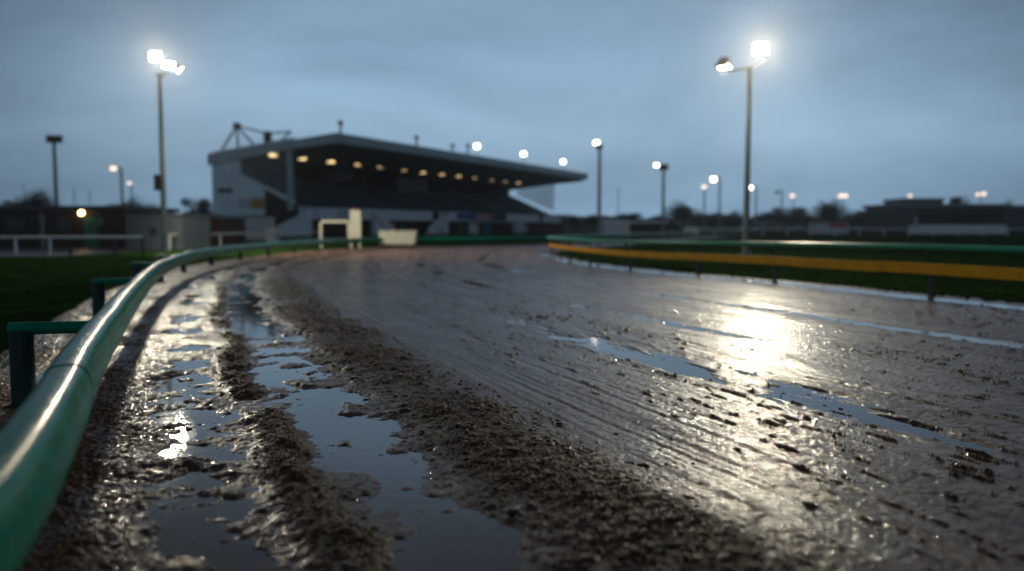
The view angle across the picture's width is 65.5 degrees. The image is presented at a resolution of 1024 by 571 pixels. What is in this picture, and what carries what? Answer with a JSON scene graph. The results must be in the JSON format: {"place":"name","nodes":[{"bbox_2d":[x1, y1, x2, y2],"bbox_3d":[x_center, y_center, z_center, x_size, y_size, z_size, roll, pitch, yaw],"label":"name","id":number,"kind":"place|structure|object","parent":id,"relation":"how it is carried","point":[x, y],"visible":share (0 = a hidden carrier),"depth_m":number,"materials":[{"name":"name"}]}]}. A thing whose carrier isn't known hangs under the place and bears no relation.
{"place":"outdoors","nodes":[
{"label":"outdoors","id":0,"kind":"place"},
{"bbox_2d":[0,247,161,255],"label":"path","id":1,"kind":"structure","parent":0,"point":[34,251],"depth_m":39.65,"materials":[{"name":"grey concrete"}]},
{"bbox_2d":[0,236,1023,570],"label":"track","id":2,"kind":"structure","parent":0,"point":[872,490],"depth_m":5.09,"materials":[{"name":"brown soil"}]},
{"bbox_2d":[350,209,360,248],"bbox_3d":[-8.856,-3.213,45.086,0.620,2.269,0.100,0,4,0],"label":"marker post","id":3,"kind":"object","parent":2,"relation":"on","point":[355,223],"visible":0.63,"depth_m":45.02,"materials":[{"name":"beige paint"}]},
{"bbox_2d":[378,230,417,247],"bbox_3d":[-6.643,-2.691,46.427,2.260,1.032,0.760,0,4,0],"label":"track box","id":4,"kind":"object","parent":2,"relation":"on","point":[399,237],"visible":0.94,"depth_m":46.07,"materials":[{"name":"beige paint"}]},
{"bbox_2d":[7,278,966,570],"bbox_3d":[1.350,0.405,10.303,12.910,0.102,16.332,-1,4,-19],"label":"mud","id":5,"kind":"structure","parent":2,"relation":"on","point":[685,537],"depth_m":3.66,"materials":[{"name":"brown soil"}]},
{"bbox_2d":[36,236,1023,570],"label":"water","id":6,"kind":"structure","parent":2,"relation":"on","point":[472,540],"depth_m":4.38,"materials":[{"name":"liquid"}]},
{"bbox_2d":[0,228,1023,367],"bbox_3d":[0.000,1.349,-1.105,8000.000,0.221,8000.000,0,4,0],"label":"ground","id":7,"kind":"structure","parent":0,"point":[1014,239],"depth_m":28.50,"materials":[{"name":"green plant"}]},
{"bbox_2d":[0,200,26,205],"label":"tree","id":8,"kind":"object","parent":7,"relation":"on","point":[6,202],"visible":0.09,"depth_m":98.50,"materials":[{"name":"green plant"}]},
{"bbox_2d":[10,188,61,205],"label":"tree","id":9,"kind":"object","parent":7,"relation":"on","point":[40,201],"visible":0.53,"depth_m":91.03,"materials":[{"name":"green plant"}]},
{"bbox_2d":[39,214,44,253],"bbox_3d":[-19.977,-2.151,33.921,0.220,1.770,0.125,0,4,0],"label":"sign post","id":10,"kind":"object","parent":7,"relation":"on","point":[41,217],"visible":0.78,"depth_m":33.88,"materials":[{"name":"metal"}]},
{"bbox_2d":[46,135,62,205],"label":"floodlight mast","id":11,"kind":"object","parent":7,"relation":"on","point":[53,139],"visible":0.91,"depth_m":74.23,"materials":[{"name":"metal"}]},
{"bbox_2d":[0,236,143,255],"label":"white rail","id":12,"kind":"object","parent":7,"relation":"on","point":[69,238],"visible":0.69,"depth_m":32.91,"materials":[{"name":"paint"}]},
{"bbox_2d":[0,206,179,246],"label":"brick building","id":13,"kind":"structure","parent":7,"relation":"on","point":[70,221],"depth_m":45.85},
{"bbox_2d":[6,217,25,230],"bbox_3d":[-28.564,-3.517,45.836,1.069,0.808,0.080,0,4,0],"label":"window","id":14,"kind":"structure","parent":13,"relation":"in","point":[12,223],"depth_m":45.80,"materials":[{"name":"black glass"}]},
{"bbox_2d":[56,217,71,230],"bbox_3d":[-25.800,-3.517,45.836,0.852,0.808,0.080,0,4,0],"label":"window","id":15,"kind":"structure","parent":13,"relation":"in","point":[62,223],"depth_m":45.80,"materials":[{"name":"black glass"}]},
{"bbox_2d":[84,217,99,246],"bbox_3d":[-24.201,-3.044,45.870,0.808,1.758,0.080,0,4,0],"label":"door","id":16,"kind":"structure","parent":13,"relation":"in","point":[91,224],"depth_m":45.83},
{"bbox_2d":[110,166,123,204],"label":"floodlight mast","id":17,"kind":"object","parent":7,"relation":"on","point":[113,168],"visible":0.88,"depth_m":111.10,"materials":[{"name":"metal"}]},
{"bbox_2d":[106,196,149,206],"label":"tree","id":18,"kind":"object","parent":7,"relation":"on","point":[129,203],"visible":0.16,"depth_m":98.77,"materials":[{"name":"green plant"}]},
{"bbox_2d":[127,181,132,201],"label":"floodlight mast","id":19,"kind":"object","parent":7,"relation":"on","point":[129,182],"visible":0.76,"depth_m":148.78,"materials":[{"name":"metal"}]},
{"bbox_2d":[149,51,184,251],"bbox_3d":[-16.002,-6.227,37.260,2.149,9.417,0.710,2,5,25],"label":"floodlight mast","id":20,"kind":"object","parent":7,"relation":"on","point":[160,182],"visible":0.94,"depth_m":37.51,"materials":[{"name":"metal"}]},
{"bbox_2d":[124,213,210,248],"bbox_3d":[-19.275,-3.042,44.888,3.129,1.955,4.120,0,4,0],"label":"storage container","id":21,"kind":"object","parent":7,"relation":"on","point":[192,231],"visible":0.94,"depth_m":42.92,"materials":[{"name":"grey metal"}]},
{"bbox_2d":[132,221,149,248],"bbox_3d":[-19.972,-2.705,42.887,0.905,1.514,0.080,0,4,0],"label":"door","id":22,"kind":"structure","parent":21,"relation":"in","point":[139,228],"depth_m":42.84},
{"bbox_2d":[179,197,212,214],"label":"tree","id":23,"kind":"object","parent":7,"relation":"on","point":[203,207],"visible":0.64,"depth_m":138.84,"materials":[{"name":"green plant"}]},
{"bbox_2d":[210,215,247,244],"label":"brick store","id":24,"kind":"structure","parent":7,"relation":"on","point":[227,223],"depth_m":56.08,"materials":[{"name":"brown brick"}]},
{"bbox_2d":[168,232,319,249],"bbox_3d":[-17.896,-3.294,55.927,1.014,0.857,28.137,0,4,2],"label":"white rail","id":25,"kind":"object","parent":7,"relation":"on","point":[219,234],"visible":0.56,"depth_m":52.85,"materials":[{"name":"metal"}]},
{"bbox_2d":[241,215,275,239],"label":"kiosk","id":26,"kind":"object","parent":7,"relation":"on","point":[257,223],"visible":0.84,"depth_m":73.82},
{"bbox_2d":[266,228,279,242],"bbox_3d":[-18.734,-3.942,62.479,0.796,1.200,1.300,0,4,0],"label":"utility cabinet","id":27,"kind":"object","parent":7,"relation":"on","point":[274,237],"visible":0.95,"depth_m":61.90,"materials":[{"name":"white paint"}]},
{"bbox_2d":[280,237,378,238],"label":"forecourt","id":28,"kind":"structure","parent":7,"relation":"on","point":[318,237],"depth_m":90.97,"materials":[{"name":"grey concrete"}]},
{"bbox_2d":[319,220,350,247],"bbox_3d":[-10.084,-2.909,45.409,1.770,1.615,0.176,0,4,0],"label":"hurdle frame","id":29,"kind":"object","parent":7,"relation":"on","point":[330,221],"visible":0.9,"depth_m":45.31,"materials":[{"name":"beige paint"}]},
{"bbox_2d":[0,231,740,570],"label":"running rail","id":30,"kind":"object","parent":7,"relation":"on","point":[42,431],"visible":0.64,"depth_m":3.18,"materials":[{"name":"green paint"}]},
{"bbox_2d":[207,121,587,235],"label":"grandstand","id":31,"kind":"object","parent":7,"relation":"on","point":[306,184],"visible":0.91,"depth_m":133.39,"materials":[{"name":"grey"}]},
{"bbox_2d":[366,222,370,234],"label":"door","id":32,"kind":"structure","parent":31,"relation":"in","point":[368,224],"depth_m":128.00,"materials":[{"name":"grey"}]},
{"bbox_2d":[400,222,404,229],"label":"door","id":33,"kind":"structure","parent":31,"relation":"in","point":[402,224],"depth_m":136.45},
{"bbox_2d":[458,223,463,233],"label":"door","id":34,"kind":"structure","parent":31,"relation":"in","point":[460,225],"depth_m":153.98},
{"bbox_2d":[469,223,477,233],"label":"door","id":35,"kind":"structure","parent":31,"relation":"in","point":[473,227],"depth_m":158.33,"materials":[{"name":"white paint"}]},
{"bbox_2d":[474,144,479,148],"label":"roof floodlight","id":36,"kind":"object","parent":31,"relation":"attached to","point":[476,146],"visible":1,"depth_m":142.37,"materials":[{"name":"metal"}]},
{"bbox_2d":[484,223,489,232],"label":"door","id":37,"kind":"structure","parent":31,"relation":"in","point":[486,225],"depth_m":163.31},
{"bbox_2d":[562,214,582,233],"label":"tree","id":38,"kind":"object","parent":7,"relation":"on","point":[573,221],"visible":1,"depth_m":149.23,"materials":[{"name":"green plant"}]},
{"bbox_2d":[583,213,603,232],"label":"tree","id":39,"kind":"object","parent":7,"relation":"on","point":[592,219],"visible":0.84,"depth_m":158.44,"materials":[{"name":"green plant"}]},
{"bbox_2d":[593,140,602,238],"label":"floodlight mast","id":40,"kind":"object","parent":7,"relation":"on","point":[598,145],"visible":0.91,"depth_m":79.35,"materials":[{"name":"metal"}]},
{"bbox_2d":[601,221,630,237],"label":"equipment shed","id":41,"kind":"structure","parent":7,"relation":"on","point":[615,227],"depth_m":91.77,"materials":[{"name":"concrete"}]},
{"bbox_2d":[618,212,642,220],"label":"tree","id":42,"kind":"object","parent":7,"relation":"on","point":[633,216],"visible":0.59,"depth_m":173.14,"materials":[{"name":"green plant"}]},
{"bbox_2d":[654,163,667,236],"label":"floodlight mast","id":43,"kind":"object","parent":7,"relation":"on","point":[663,167],"visible":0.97,"depth_m":103.24,"materials":[{"name":"metal"}]},
{"bbox_2d":[650,214,673,226],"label":"tree","id":44,"kind":"object","parent":7,"relation":"on","point":[657,218],"visible":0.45,"depth_m":168.10,"materials":[{"name":"green plant"}]},
{"bbox_2d":[665,199,702,231],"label":"tree","id":45,"kind":"object","parent":7,"relation":"on","point":[680,213],"visible":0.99,"depth_m":149.16,"materials":[{"name":"green plant"}]},
{"bbox_2d":[683,227,698,235],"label":"white box","id":46,"kind":"object","parent":7,"relation":"on","point":[689,229],"visible":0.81,"depth_m":104.68,"materials":[{"name":"beige paint"}]},
{"bbox_2d":[701,185,706,233],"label":"floodlight mast","id":47,"kind":"object","parent":7,"relation":"on","point":[704,187],"visible":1,"depth_m":154.20,"materials":[{"name":"metal"}]},
{"bbox_2d":[692,212,730,230],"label":"tree","id":48,"kind":"object","parent":7,"relation":"on","point":[711,220],"visible":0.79,"depth_m":178.06,"materials":[{"name":"green plant"}]},
{"bbox_2d":[711,177,720,234],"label":"floodlight mast","id":49,"kind":"object","parent":7,"relation":"on","point":[713,179],"visible":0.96,"depth_m":135.14,"materials":[{"name":"metal"}]},
{"bbox_2d":[593,212,864,231],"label":"wood","id":50,"kind":"object","parent":7,"relation":"on","point":[676,225],"visible":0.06,"depth_m":220.20,"materials":[{"name":"green plant"}]},
{"bbox_2d":[716,210,742,232],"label":"tree","id":51,"kind":"object","parent":7,"relation":"on","point":[734,216],"visible":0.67,"depth_m":188.52,"materials":[{"name":"green plant"}]},
{"bbox_2d":[714,41,768,254],"bbox_3d":[9.577,-5.693,33.533,2.225,8.891,0.764,0,4,0],"label":"floodlight mast","id":52,"kind":"object","parent":7,"relation":"on","point":[759,48],"visible":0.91,"depth_m":33.53,"materials":[{"name":"metal"}]},
{"bbox_2d":[750,185,756,232],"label":"floodlight mast","id":53,"kind":"object","parent":7,"relation":"on","point":[752,186],"visible":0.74,"depth_m":164.13,"materials":[{"name":"metal"}]},
{"bbox_2d":[750,210,783,232],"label":"tree","id":54,"kind":"object","parent":7,"relation":"on","point":[765,217],"visible":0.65,"depth_m":183.97,"materials":[{"name":"green plant"}]},
{"bbox_2d":[775,190,782,232],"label":"floodlight mast","id":55,"kind":"object","parent":7,"relation":"on","point":[776,192],"visible":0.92,"depth_m":188.90,"materials":[{"name":"metal"}]},
{"bbox_2d":[546,230,1023,295],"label":"running rail","id":56,"kind":"object","parent":7,"relation":"on","point":[931,269],"visible":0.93,"depth_m":16.34,"materials":[{"name":"metal"}]},
{"bbox_2d":[771,206,816,232],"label":"tree","id":57,"kind":"object","parent":7,"relation":"on","point":[798,217],"visible":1,"depth_m":173.38,"materials":[{"name":"green plant"}]},
{"bbox_2d":[811,199,838,221],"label":"tree","id":58,"kind":"object","parent":7,"relation":"on","point":[825,212],"visible":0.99,"depth_m":164.14,"materials":[{"name":"green plant"}]},
{"bbox_2d":[807,222,849,233],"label":"ticket hut","id":59,"kind":"object","parent":7,"relation":"on","point":[828,224],"visible":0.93,"depth_m":149.60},
{"bbox_2d":[822,199,849,221],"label":"tree","id":60,"kind":"object","parent":7,"relation":"on","point":[842,212],"visible":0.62,"depth_m":166.72,"materials":[{"name":"green plant"}]},
{"bbox_2d":[838,193,847,221],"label":"floodlight mast","id":61,"kind":"object","parent":7,"relation":"on","point":[843,195],"visible":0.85,"depth_m":208.45,"materials":[{"name":"metal"}]},
{"bbox_2d":[841,210,865,232],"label":"tree","id":62,"kind":"object","parent":7,"relation":"on","point":[857,218],"visible":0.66,"depth_m":188.01,"materials":[{"name":"green plant"}]},
{"bbox_2d":[691,228,1023,235],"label":"white rail","id":63,"kind":"object","parent":7,"relation":"on","point":[883,229],"visible":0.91,"depth_m":117.15,"materials":[{"name":"metal"}]},
{"bbox_2d":[862,204,1009,233],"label":"stand","id":64,"kind":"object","parent":7,"relation":"on","point":[936,216],"visible":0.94,"depth_m":149.47,"materials":[{"name":"concrete"}]},
{"bbox_2d":[883,198,944,203],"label":"block","id":65,"kind":"structure","parent":64,"relation":"on","point":[916,201],"depth_m":184.09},
{"bbox_2d":[949,196,969,203],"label":"tree","id":66,"kind":"object","parent":7,"relation":"on","point":[956,200],"visible":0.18,"depth_m":197.96,"materials":[{"name":"green plant"}]},
{"bbox_2d":[976,192,985,203],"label":"floodlight mast","id":67,"kind":"object","parent":7,"relation":"on","point":[982,194],"visible":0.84,"depth_m":223.38,"materials":[{"name":"metal"}]},
{"bbox_2d":[0,0,1023,227],"label":"sky","id":68,"kind":"structure","parent":0,"point":[873,102],"materials":[{"name":"blue"}]},
{"bbox_2d":[560,216,596,232],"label":"terrace","id":69,"kind":"structure","parent":0,"point":[585,228],"depth_m":169.57,"materials":[{"name":"concrete"}]},
{"bbox_2d":[630,221,667,235],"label":"open shed","id":70,"kind":"structure","parent":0,"point":[645,226],"depth_m":109.71,"materials":[{"name":"metal"}]},
{"bbox_2d":[1005,205,1023,232],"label":"warehouse","id":71,"kind":"structure","parent":0,"point":[1014,217],"depth_m":189.36,"materials":[{"name":"grey metal"}]}
]}

